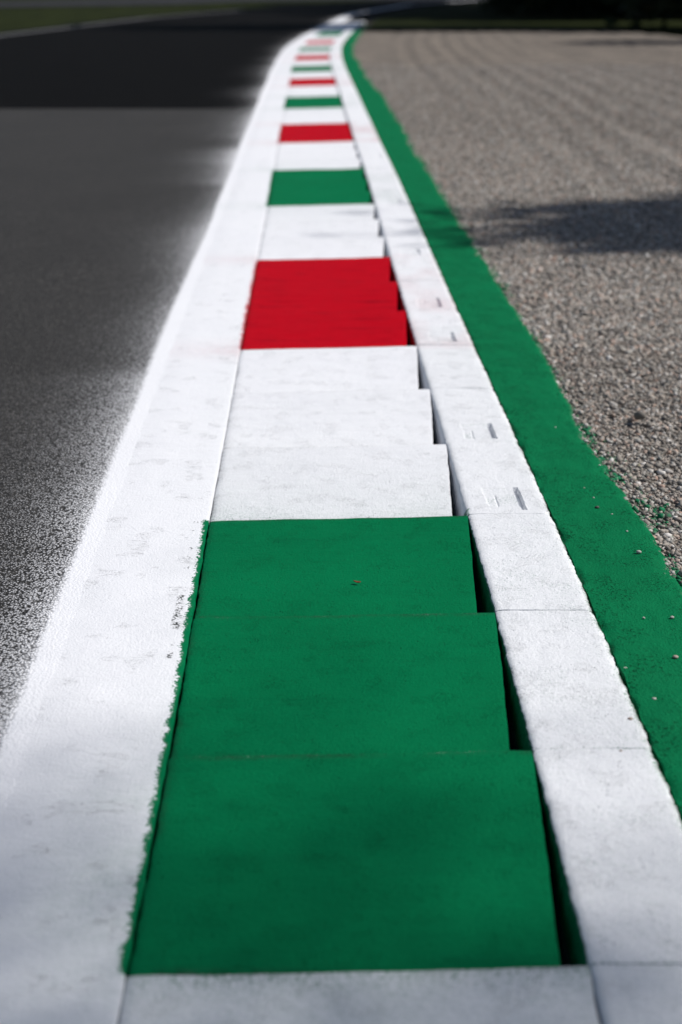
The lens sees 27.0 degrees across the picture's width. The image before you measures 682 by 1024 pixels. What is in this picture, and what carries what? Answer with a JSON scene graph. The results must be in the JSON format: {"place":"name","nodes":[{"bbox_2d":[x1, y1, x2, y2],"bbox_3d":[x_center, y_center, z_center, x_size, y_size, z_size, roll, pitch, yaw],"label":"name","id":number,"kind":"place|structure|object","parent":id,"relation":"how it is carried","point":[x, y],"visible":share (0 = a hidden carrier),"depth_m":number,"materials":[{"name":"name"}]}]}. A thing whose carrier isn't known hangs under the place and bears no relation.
{"place":"outdoors","nodes":[
{"label":"outdoors","id":0,"kind":"place"},
{"bbox_2d":[0,109,259,816],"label":"track","id":1,"kind":"structure","parent":0,"point":[110,219],"depth_m":5.84,"materials":[{"name":"grey asphalt"}]},
{"bbox_2d":[0,0,280,6],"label":"service road","id":2,"kind":"structure","parent":0,"point":[73,3],"depth_m":80.42,"materials":[{"name":"grey asphalt"}]},
{"bbox_2d":[0,0,374,32],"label":"grass field","id":3,"kind":"structure","parent":0,"point":[18,18],"depth_m":60.72,"materials":[{"name":"green plant"}]},
{"bbox_2d":[0,0,471,108],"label":"resurfaced track","id":4,"kind":"structure","parent":0,"point":[222,59],"depth_m":24.90,"materials":[{"name":"black asphalt"}]},
{"bbox_2d":[0,10,239,35],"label":"edge line","id":5,"kind":"object","parent":4,"relation":"on","point":[98,23],"visible":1,"depth_m":42.48,"materials":[{"name":"white paint"}]},
{"bbox_2d":[0,13,361,1023],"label":"white edge line","id":6,"kind":"object","parent":4,"relation":"on","point":[78,823],"visible":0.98,"depth_m":2.77,"materials":[{"name":"paint"}]},
{"bbox_2d":[345,0,495,25],"bbox_3d":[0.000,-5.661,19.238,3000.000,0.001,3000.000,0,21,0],"label":"ground","id":7,"kind":"structure","parent":0,"point":[369,18],"depth_m":66.67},
{"bbox_2d":[295,54,341,60],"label":"kerb section","id":8,"kind":"object","parent":7,"relation":"on","point":[318,57],"visible":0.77,"depth_m":24.83,"materials":[{"name":"paint"}]},
{"bbox_2d":[293,59,344,65],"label":"kerb section","id":9,"kind":"object","parent":7,"relation":"on","point":[318,62],"visible":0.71,"depth_m":23.17,"materials":[{"name":"paint"}]},
{"bbox_2d":[292,65,346,71],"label":"kerb section","id":10,"kind":"object","parent":7,"relation":"on","point":[318,68],"visible":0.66,"depth_m":21.79,"materials":[{"name":"paint"}]},
{"bbox_2d":[297,50,341,55],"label":"kerb section","id":11,"kind":"object","parent":7,"relation":"on","point":[328,52],"visible":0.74,"depth_m":26.25,"materials":[{"name":"paint"}]},
{"bbox_2d":[291,71,348,78],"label":"kerb section","id":12,"kind":"object","parent":7,"relation":"on","point":[323,74],"visible":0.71,"depth_m":20.40,"materials":[{"name":"paint"}]},
{"bbox_2d":[289,77,352,86],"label":"kerb section","id":13,"kind":"object","parent":7,"relation":"on","point":[320,81],"visible":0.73,"depth_m":18.93,"materials":[{"name":"paint"}]},
{"bbox_2d":[300,47,341,50],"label":"kerb section","id":14,"kind":"object","parent":7,"relation":"on","point":[319,48],"visible":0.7,"depth_m":27.72,"materials":[{"name":"paint"}]},
{"bbox_2d":[302,43,342,47],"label":"kerb section","id":15,"kind":"object","parent":7,"relation":"on","point":[324,45],"visible":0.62,"depth_m":29.24,"materials":[{"name":"paint"}]},
{"bbox_2d":[287,85,358,96],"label":"kerb section","id":16,"kind":"object","parent":7,"relation":"on","point":[313,91],"visible":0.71,"depth_m":17.43,"materials":[{"name":"paint"}]},
{"bbox_2d":[285,95,363,108],"bbox_3d":[-0.192,-4.509,15.883,0.874,0.161,1.590,0,21,0],"label":"kerb section","id":17,"kind":"object","parent":7,"relation":"on","point":[324,101],"visible":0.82,"depth_m":15.87,"materials":[{"name":"paint"}]},
{"bbox_2d":[306,40,344,43],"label":"kerb section","id":18,"kind":"object","parent":7,"relation":"on","point":[325,41],"visible":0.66,"depth_m":30.73,"materials":[{"name":"paint"}]},
{"bbox_2d":[282,107,370,123],"bbox_3d":[-0.154,-3.929,14.339,0.888,0.161,1.710,0,21,0],"label":"kerb section","id":19,"kind":"object","parent":7,"relation":"on","point":[325,115],"visible":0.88,"depth_m":14.28,"materials":[{"name":"paint"}]},
{"bbox_2d":[310,36,347,40],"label":"kerb section","id":20,"kind":"object","parent":7,"relation":"on","point":[330,38],"visible":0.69,"depth_m":32.74,"materials":[{"name":"paint"}]},
{"bbox_2d":[279,122,379,142],"bbox_3d":[-0.116,-3.339,12.766,0.890,0.161,1.650,0,21,0],"label":"kerb section","id":21,"kind":"object","parent":7,"relation":"on","point":[327,132],"visible":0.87,"depth_m":12.71,"materials":[{"name":"paint"}]},
{"bbox_2d":[315,31,351,36],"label":"kerb section","id":22,"kind":"object","parent":7,"relation":"on","point":[346,33],"visible":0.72,"depth_m":35.13,"materials":[{"name":"paint"}]},
{"bbox_2d":[275,141,392,169],"bbox_3d":[-0.075,-2.733,11.151,0.907,0.161,1.799,0,21,0],"label":"kerb section","id":23,"kind":"object","parent":7,"relation":"on","point":[335,155],"visible":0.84,"depth_m":11.08,"materials":[{"name":"paint"}]},
{"bbox_2d":[269,168,409,205],"bbox_3d":[-0.032,-2.111,9.493,0.903,0.161,1.740,0,21,0],"label":"kerb section","id":24,"kind":"object","parent":7,"relation":"on","point":[305,187],"visible":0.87,"depth_m":9.40,"materials":[{"name":"paint"}]},
{"bbox_2d":[323,28,356,31],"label":"kerb section","id":25,"kind":"object","parent":7,"relation":"on","point":[339,29],"visible":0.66,"depth_m":37.94,"materials":[{"name":"paint"}]},
{"bbox_2d":[258,203,432,259],"bbox_3d":[0.005,-1.496,7.855,0.902,0.162,1.759,0,21,0],"label":"kerb section","id":26,"kind":"object","parent":7,"relation":"on","point":[344,231],"visible":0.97,"depth_m":7.74,"materials":[{"name":"paint"}]},
{"bbox_2d":[330,24,360,27],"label":"kerb section","id":27,"kind":"object","parent":7,"relation":"on","point":[348,26],"visible":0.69,"depth_m":40.86,"materials":[{"name":"paint"}]},
{"bbox_2d":[336,21,364,24],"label":"kerb section","id":28,"kind":"object","parent":7,"relation":"on","point":[351,23],"visible":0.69,"depth_m":43.62,"materials":[{"name":"paint"}]},
{"bbox_2d":[242,256,473,349],"bbox_3d":[0.043,-0.869,6.184,0.909,0.162,1.810,0,21,0],"label":"kerb section","id":29,"kind":"object","parent":7,"relation":"on","point":[355,302],"visible":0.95,"depth_m":6.02,"materials":[{"name":"paint"}]},
{"bbox_2d":[210,345,549,521],"bbox_3d":[0.081,-0.236,4.498,0.914,0.161,1.790,0,21,0],"label":"kerb section","id":30,"kind":"object","parent":7,"relation":"on","point":[376,432],"visible":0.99,"depth_m":4.27,"materials":[{"name":"paint"}]},
{"bbox_2d":[119,964,681,1023],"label":"kerb section","id":31,"kind":"object","parent":7,"relation":"on","point":[624,994],"visible":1,"depth_m":1.93,"materials":[{"name":"paint"}]},
{"bbox_2d":[129,514,681,975],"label":"kerb section","id":32,"kind":"object","parent":7,"relation":"on","point":[405,754],"visible":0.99,"depth_m":2.47,"materials":[{"name":"paint"}]},
{"bbox_2d":[341,25,681,822],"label":"painted strip","id":33,"kind":"object","parent":7,"relation":"on","point":[627,587],"visible":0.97,"depth_m":3.89,"materials":[{"name":"paint"}]},
{"bbox_2d":[353,31,681,580],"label":"gravel trap","id":34,"kind":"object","parent":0,"point":[466,48],"visible":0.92,"depth_m":25.97,"materials":[{"name":"grey gravel"}]},
{"bbox_2d":[359,63,681,142],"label":"gravel","id":35,"kind":"structure","parent":0,"point":[532,131],"depth_m":16.10,"materials":[{"name":"grey gravel"}]},
{"bbox_2d":[366,2,681,36],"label":"grass verge","id":36,"kind":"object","parent":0,"point":[470,17],"depth_m":47.52,"materials":[{"name":"green plant"}]},
{"bbox_2d":[601,0,681,27],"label":"tree","id":37,"kind":"object","parent":36,"relation":"on","point":[660,6],"visible":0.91,"depth_m":41.92,"materials":[{"name":"green plant"}]},
{"bbox_2d":[407,139,681,352],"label":"gravel","id":38,"kind":"structure","parent":0,"point":[659,249],"depth_m":7.87,"materials":[{"name":"grey gravel"}]},
{"bbox_2d":[542,350,681,586],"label":"gravel","id":39,"kind":"structure","parent":0,"point":[645,477],"depth_m":4.46,"materials":[{"name":"grey gravel"}]},
{"bbox_2d":[634,411,645,419],"bbox_3d":[0.934,-0.302,4.446,0.038,0.031,0.026,0,21,0],"label":"pebble","id":40,"kind":"object","parent":39,"relation":"on","point":[639,415],"visible":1,"depth_m":4.44,"materials":[{"name":"stone"}]}
]}

